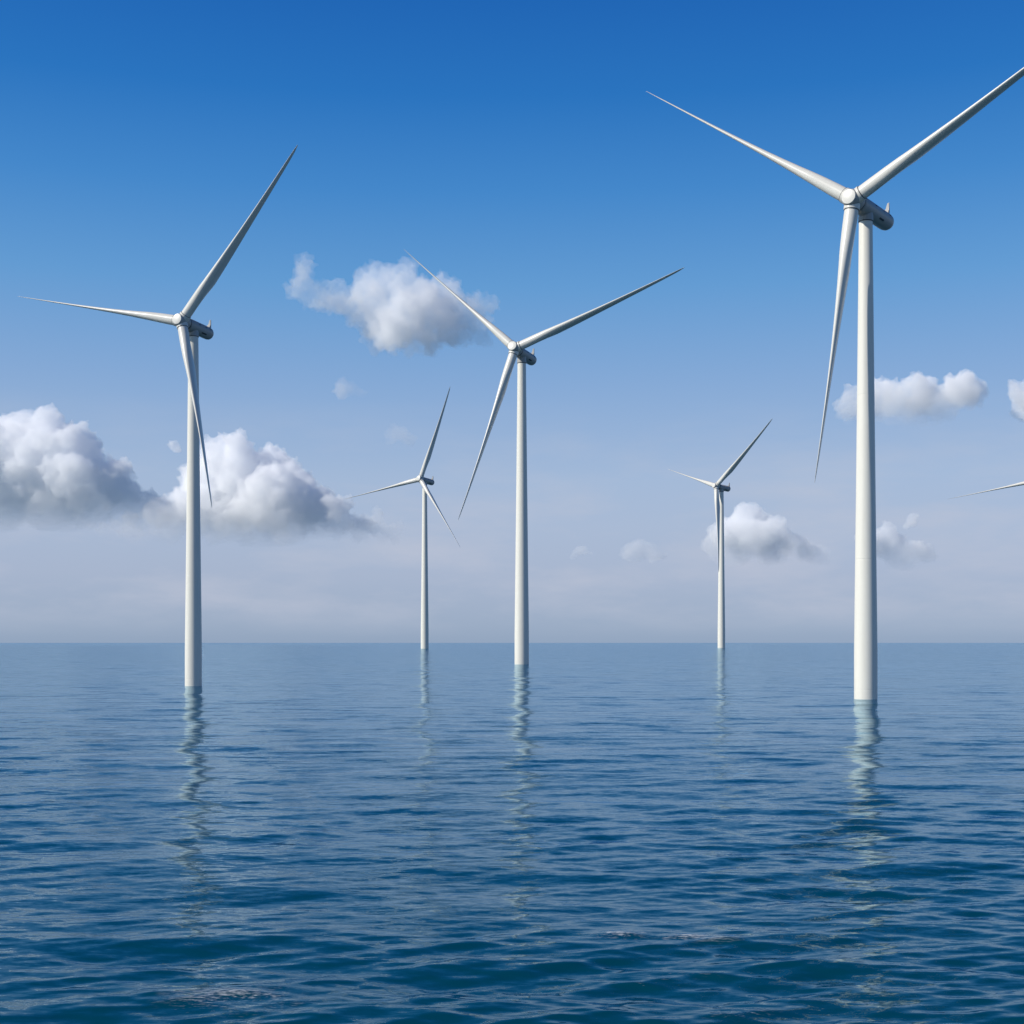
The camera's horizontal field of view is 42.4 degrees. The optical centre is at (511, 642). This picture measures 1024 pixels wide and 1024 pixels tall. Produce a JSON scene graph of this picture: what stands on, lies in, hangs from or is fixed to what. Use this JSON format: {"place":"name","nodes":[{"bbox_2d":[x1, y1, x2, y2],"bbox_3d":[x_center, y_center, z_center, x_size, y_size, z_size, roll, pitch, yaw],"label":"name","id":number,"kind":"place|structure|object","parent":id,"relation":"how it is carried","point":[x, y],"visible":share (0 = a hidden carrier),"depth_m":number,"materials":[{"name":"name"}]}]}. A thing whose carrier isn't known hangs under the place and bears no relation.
{"place":"outdoors","nodes":[
{"label":"outdoors","id":0,"kind":"place"},
{"bbox_2d":[0,643,1023,1023],"bbox_3d":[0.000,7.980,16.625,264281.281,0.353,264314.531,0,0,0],"label":"water","id":1,"kind":"structure","parent":0,"point":[494,833],"depth_m":55.11,"materials":[{"name":"blue liquid"}]},
{"bbox_2d":[18,145,297,685],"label":"wind turbine","id":2,"kind":"object","parent":1,"relation":"in","point":[190,331],"visible":1,"depth_m":243.85,"materials":[{"name":"paint"}]},
{"bbox_2d":[346,388,458,648],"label":"wind turbine","id":3,"kind":"object","parent":1,"relation":"in","point":[422,480],"visible":1,"depth_m":1784.11,"materials":[{"name":"paint"}]},
{"bbox_2d":[406,251,682,663],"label":"wind turbine","id":4,"kind":"object","parent":1,"relation":"in","point":[520,353],"visible":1,"depth_m":488.18,"materials":[{"name":"paint"}]},
{"bbox_2d":[671,419,771,647],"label":"wind turbine","id":5,"kind":"object","parent":1,"relation":"in","point":[719,488],"visible":0.99,"depth_m":2021.99,"materials":[{"name":"paint"}]},
{"bbox_2d":[646,67,1023,699],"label":"wind turbine","id":6,"kind":"object","parent":1,"relation":"in","point":[856,202],"visible":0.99,"depth_m":186.40,"materials":[{"name":"paint"}]},
{"bbox_2d":[950,481,1023,498],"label":"wind turbine","id":7,"kind":"object","parent":1,"relation":"in","point":[1016,484],"visible":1,"depth_m":1803.56,"materials":[{"name":"paint"}]},
{"bbox_2d":[0,0,1023,642],"label":"sky","id":8,"kind":"structure","parent":0,"point":[520,151],"materials":[{"name":"blue"}]}
]}

